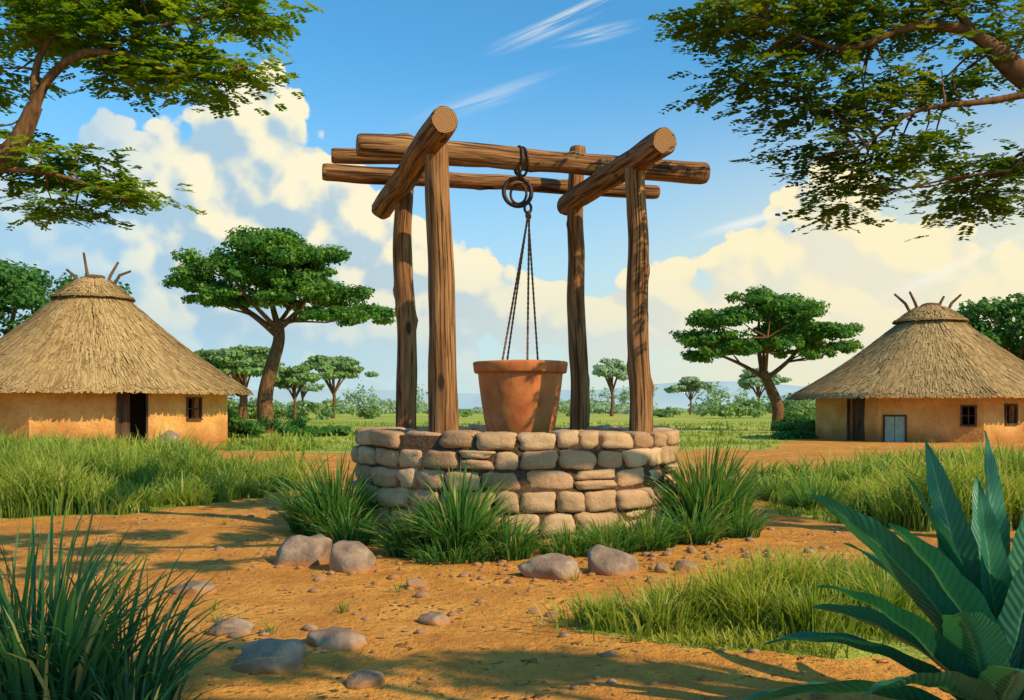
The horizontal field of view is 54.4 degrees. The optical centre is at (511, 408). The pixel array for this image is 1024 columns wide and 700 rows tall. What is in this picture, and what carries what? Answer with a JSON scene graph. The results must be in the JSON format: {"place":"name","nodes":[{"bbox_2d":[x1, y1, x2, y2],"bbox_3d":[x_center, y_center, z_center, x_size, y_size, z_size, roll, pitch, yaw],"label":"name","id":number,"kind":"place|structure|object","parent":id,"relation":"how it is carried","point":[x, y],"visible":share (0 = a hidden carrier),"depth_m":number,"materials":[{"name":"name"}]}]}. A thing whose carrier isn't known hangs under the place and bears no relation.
{"place":"outdoors","nodes":[
{"label":"outdoors","id":0,"kind":"place"},
{"bbox_2d":[0,409,1023,699],"bbox_3d":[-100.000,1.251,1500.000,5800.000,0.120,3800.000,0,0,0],"label":"ground","id":1,"kind":"structure","parent":0,"point":[498,625],"depth_m":6.27,"materials":[{"name":"brown soil"}]},
{"bbox_2d":[0,258,56,335],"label":"broadleaf tree","id":2,"kind":"object","parent":1,"relation":"on","point":[22,288],"visible":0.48,"depth_m":57.83,"materials":[{"name":"green plant"}]},
{"bbox_2d":[50,272,131,297],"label":"broadleaf tree","id":3,"kind":"object","parent":1,"relation":"on","point":[65,281],"visible":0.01,"depth_m":62.94,"materials":[{"name":"green plant"}]},
{"bbox_2d":[0,458,188,512],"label":"grass tuft","id":4,"kind":"object","parent":1,"relation":"on","point":[148,498],"visible":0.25,"depth_m":12.45,"materials":[{"name":"green plant"}]},
{"bbox_2d":[0,252,253,442],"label":"thatched mud hut","id":5,"kind":"object","parent":1,"relation":"on","point":[92,354],"visible":0.99,"depth_m":35.69,"materials":[{"name":"brown"}]},
{"bbox_2d":[116,390,202,441],"bbox_3d":[-12.759,0.315,36.195,2.197,1.970,2.847,0,0,0],"label":"door and window joinery","id":6,"kind":"structure","parent":5,"relation":"in","point":[122,399],"depth_m":35.10,"materials":[{"name":"brown wood"}]},
{"bbox_2d":[0,478,302,699],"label":"tall grass clump","id":7,"kind":"object","parent":1,"relation":"on","point":[79,658],"visible":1,"depth_m":3.97,"materials":[{"name":"green plant"}]},
{"bbox_2d":[0,0,323,230],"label":"overhanging acacia tree","id":8,"kind":"object","parent":1,"relation":"on","point":[51,30],"visible":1,"depth_m":12.14,"materials":[{"name":"green plant"}]},
{"bbox_2d":[157,430,179,442],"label":"rock","id":9,"kind":"object","parent":1,"relation":"on","point":[171,433],"visible":0.23,"depth_m":33.43,"materials":[{"name":"grey stone"}]},
{"bbox_2d":[171,580,216,594],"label":"rock","id":10,"kind":"object","parent":1,"relation":"on","point":[200,584],"visible":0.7,"depth_m":6.73,"materials":[{"name":"grey stone"}]},
{"bbox_2d":[208,618,254,635],"bbox_3d":[-1.534,1.210,5.453,0.240,0.127,0.193,0,0,0],"label":"rock","id":11,"kind":"object","parent":1,"relation":"on","point":[240,626],"visible":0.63,"depth_m":5.39,"materials":[{"name":"grey stone"}]},
{"bbox_2d":[150,454,314,506],"bbox_3d":[-3.994,1.036,15.630,2.159,0.518,6.587,0,0,-5],"label":"grass tuft","id":12,"kind":"object","parent":1,"relation":"on","point":[181,490],"visible":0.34,"depth_m":13.12,"materials":[{"name":"green plant"}]},
{"bbox_2d":[194,344,286,419],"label":"acacia tree","id":13,"kind":"object","parent":1,"relation":"on","point":[231,361],"visible":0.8,"depth_m":88.91,"materials":[{"name":"green plant"}]},
{"bbox_2d":[229,346,284,417],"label":"acacia tree","id":14,"kind":"object","parent":1,"relation":"on","point":[241,400],"visible":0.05,"depth_m":107.76,"materials":[{"name":"brown plant"}]},
{"bbox_2d":[231,638,306,673],"bbox_3d":[-1.167,1.223,4.802,0.352,0.223,0.306,0,0,0],"label":"rock","id":15,"kind":"object","parent":1,"relation":"on","point":[264,654],"visible":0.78,"depth_m":4.71,"materials":[{"name":"grey stone"}]},
{"bbox_2d":[188,406,354,438],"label":"bush","id":16,"kind":"object","parent":1,"relation":"on","point":[241,427],"visible":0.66,"depth_m":42.08,"materials":[{"name":"green plant"}]},
{"bbox_2d":[158,225,395,432],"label":"umbrella acacia tree","id":17,"kind":"object","parent":1,"relation":"on","point":[275,283],"visible":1,"depth_m":48.49,"materials":[{"name":"green plant"}]},
{"bbox_2d":[274,365,321,419],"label":"acacia tree","id":18,"kind":"object","parent":1,"relation":"on","point":[299,374],"visible":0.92,"depth_m":94.47,"materials":[{"name":"green plant"}]},
{"bbox_2d":[273,534,331,566],"bbox_3d":[-1.709,1.209,8.111,0.471,0.373,0.416,0,0,0],"label":"rock","id":19,"kind":"object","parent":1,"relation":"on","point":[301,550],"visible":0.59,"depth_m":7.97,"materials":[{"name":"grey stone"}]},
{"bbox_2d":[293,382,324,401],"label":"acacia tree","id":20,"kind":"object","parent":1,"relation":"on","point":[314,387],"visible":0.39,"depth_m":176.91,"materials":[{"name":"green plant"}]},
{"bbox_2d":[255,437,403,545],"bbox_3d":[-1.733,0.756,9.675,1.913,1.054,1.839,0,0,24],"label":"grass tuft","id":21,"kind":"object","parent":1,"relation":"on","point":[326,508],"visible":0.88,"depth_m":9.44,"materials":[{"name":"green plant"}]},
{"bbox_2d":[306,626,366,649],"bbox_3d":[-0.904,1.224,5.246,0.304,0.133,0.289,0,0,33],"label":"rock","id":22,"kind":"object","parent":1,"relation":"on","point":[336,638],"visible":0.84,"depth_m":5.17,"materials":[{"name":"grey stone"}]},
{"bbox_2d":[300,354,378,417],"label":"acacia tree","id":23,"kind":"object","parent":1,"relation":"on","point":[336,367],"visible":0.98,"depth_m":117.99,"materials":[{"name":"green plant"}]},
{"bbox_2d":[329,540,375,572],"bbox_3d":[-1.254,1.188,7.727,0.382,0.308,0.332,0,0,25],"label":"rock","id":24,"kind":"object","parent":1,"relation":"on","point":[357,556],"visible":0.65,"depth_m":7.62,"materials":[{"name":"grey stone"}]},
{"bbox_2d":[346,670,384,689],"bbox_3d":[-0.662,1.235,4.516,0.178,0.087,0.196,0,0,0],"label":"rock","id":25,"kind":"object","parent":1,"relation":"on","point":[360,679],"visible":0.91,"depth_m":4.46,"materials":[{"name":"grey stone"}]},
{"bbox_2d":[107,488,650,641],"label":"path weeds","id":26,"kind":"object","parent":1,"relation":"on","point":[271,631],"visible":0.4,"depth_m":6.04,"materials":[{"name":"green plant"}]},
{"bbox_2d":[406,578,427,588],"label":"rock","id":27,"kind":"object","parent":1,"relation":"on","point":[415,583],"visible":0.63,"depth_m":7.01,"materials":[{"name":"grey stone"}]},
{"bbox_2d":[418,612,450,625],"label":"rock","id":28,"kind":"object","parent":1,"relation":"on","point":[435,618],"visible":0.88,"depth_m":5.75,"materials":[{"name":"beige stone"}]},
{"bbox_2d":[357,453,559,564],"bbox_3d":[-0.481,0.817,8.579,2.014,0.976,2.036,0,0,0],"label":"grass tuft","id":29,"kind":"object","parent":1,"relation":"on","point":[462,533],"visible":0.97,"depth_m":8.36,"materials":[{"name":"green plant"}]},
{"bbox_2d":[2,498,928,699],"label":"pebbles","id":30,"kind":"object","parent":1,"relation":"on","point":[422,593],"visible":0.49,"depth_m":7.17,"materials":[{"name":"brown stone"}]},
{"bbox_2d":[0,418,1023,531],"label":"meadow grass","id":31,"kind":"structure","parent":1,"relation":"on","point":[116,462],"depth_m":14.41,"materials":[{"name":"green plant"}]},
{"bbox_2d":[322,106,709,546],"bbox_3d":[0.035,-0.815,10.588,4.437,4.531,3.792,0,0,0],"label":"stone water well","id":32,"kind":"object","parent":1,"relation":"on","point":[579,468],"visible":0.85,"depth_m":9.57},
{"bbox_2d":[473,145,567,433],"bbox_3d":[0.091,-1.260,10.750,1.026,3.165,1.027,0,0,0],"label":"hanging clay bucket","id":33,"kind":"object","parent":32,"relation":"hanging from","point":[518,396],"visible":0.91,"depth_m":10.42,"materials":[{"name":"ceramic"}]},
{"bbox_2d":[228,392,814,419],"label":"distant bushes","id":34,"kind":"object","parent":1,"relation":"on","point":[747,407],"visible":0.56,"depth_m":117.59,"materials":[{"name":"green plant"}]},
{"bbox_2d":[517,553,581,580],"bbox_3d":[0.283,1.206,7.416,0.453,0.238,0.373,0,0,25],"label":"rock","id":35,"kind":"object","parent":1,"relation":"on","point":[555,566],"visible":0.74,"depth_m":7.29,"materials":[{"name":"grey stone"}]},
{"bbox_2d":[285,380,814,413],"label":"distant treeline","id":36,"kind":"object","parent":1,"relation":"on","point":[347,403],"visible":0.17,"depth_m":238.69,"materials":[{"name":"green plant"}]},
{"bbox_2d":[591,357,628,415],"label":"acacia tree","id":37,"kind":"object","parent":1,"relation":"on","point":[616,368],"visible":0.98,"depth_m":149.47,"materials":[{"name":"green plant"}]},
{"bbox_2d":[587,544,639,575],"bbox_3d":[0.747,1.213,7.590,0.376,0.329,0.343,0,0,32],"label":"rock","id":38,"kind":"object","parent":1,"relation":"on","point":[605,560],"visible":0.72,"depth_m":7.49,"materials":[{"name":"grey stone"}]},
{"bbox_2d":[534,501,708,557],"bbox_3d":[0.946,1.034,8.753,1.833,0.482,1.204,0,0,0],"label":"grass tuft","id":39,"kind":"object","parent":1,"relation":"on","point":[629,539],"visible":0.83,"depth_m":8.62,"materials":[{"name":"green plant"}]},
{"bbox_2d":[654,563,672,572],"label":"rock","id":40,"kind":"object","parent":1,"relation":"on","point":[660,567],"visible":0.64,"depth_m":7.56,"materials":[{"name":"grey stone"}]},
{"bbox_2d":[673,560,699,571],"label":"rock","id":41,"kind":"object","parent":1,"relation":"on","point":[680,565],"visible":0.59,"depth_m":7.69,"materials":[{"name":"grey stone"}]},
{"bbox_2d":[664,376,713,414],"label":"acacia tree","id":42,"kind":"object","parent":1,"relation":"on","point":[690,384],"visible":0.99,"depth_m":189.66,"materials":[{"name":"green plant"}]},
{"bbox_2d":[638,425,787,545],"bbox_3d":[1.906,0.689,9.531,1.788,1.146,2.145,0,0,0],"label":"grass tuft","id":43,"kind":"object","parent":1,"relation":"on","point":[717,504],"visible":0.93,"depth_m":9.44,"materials":[{"name":"green plant"}]},
{"bbox_2d":[522,536,937,658],"bbox_3d":[1.880,1.029,5.715,3.698,0.485,1.910,0,0,0],"label":"grass patch","id":44,"kind":"object","parent":1,"relation":"on","point":[780,602],"visible":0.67,"depth_m":5.49,"materials":[{"name":"green plant"}]},
{"bbox_2d":[736,368,792,398],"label":"acacia tree","id":45,"kind":"object","parent":1,"relation":"on","point":[749,380],"visible":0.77,"depth_m":169.01,"materials":[{"name":"green plant"}]},
{"bbox_2d":[669,284,864,430],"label":"umbrella acacia tree","id":46,"kind":"object","parent":1,"relation":"on","point":[787,320],"visible":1,"depth_m":53.21,"materials":[{"name":"green plant"}]},
{"bbox_2d":[770,409,817,438],"bbox_3d":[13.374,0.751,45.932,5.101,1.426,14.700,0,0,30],"label":"bush","id":47,"kind":"object","parent":1,"relation":"on","point":[803,426],"visible":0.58,"depth_m":44.71,"materials":[{"name":"green plant"}]},
{"bbox_2d":[647,0,1023,241],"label":"overhanging acacia tree","id":48,"kind":"object","parent":1,"relation":"on","point":[853,43],"visible":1,"depth_m":9.18,"materials":[{"name":"green plant"}]},
{"bbox_2d":[742,430,1023,699],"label":"broad leaved plant","id":49,"kind":"object","parent":1,"relation":"on","point":[962,585],"visible":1,"depth_m":3.79,"materials":[{"name":"green plant"}]},
{"bbox_2d":[747,471,1023,527],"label":"grass tuft","id":50,"kind":"object","parent":1,"relation":"on","point":[804,498],"visible":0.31,"depth_m":12.13,"materials":[{"name":"green plant"}]},
{"bbox_2d":[788,291,1023,442],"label":"thatched mud hut","id":51,"kind":"object","parent":1,"relation":"on","point":[934,372],"visible":1,"depth_m":36.73,"materials":[{"name":"brown"}]},
{"bbox_2d":[847,396,1018,441],"bbox_3d":[15.580,0.395,36.860,5.434,1.810,2.896,0,0,0],"label":"door and window joinery","id":52,"kind":"structure","parent":51,"relation":"in","point":[858,433],"depth_m":36.60,"materials":[{"name":"brown wood"}]},
{"bbox_2d":[956,292,1023,360],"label":"broadleaf tree","id":53,"kind":"object","parent":1,"relation":"on","point":[996,311],"visible":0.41,"depth_m":60.78,"materials":[{"name":"green plant"}]},
{"bbox_2d":[0,0,1023,393],"label":"sky","id":54,"kind":"structure","parent":0,"point":[548,75],"materials":[{"name":"blue"}]},
{"bbox_2d":[228,381,805,408],"bbox_3d":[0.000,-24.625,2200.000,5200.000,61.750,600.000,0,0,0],"label":"distant hills","id":55,"kind":"structure","parent":0,"point":[662,399],"depth_m":1997.02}
]}

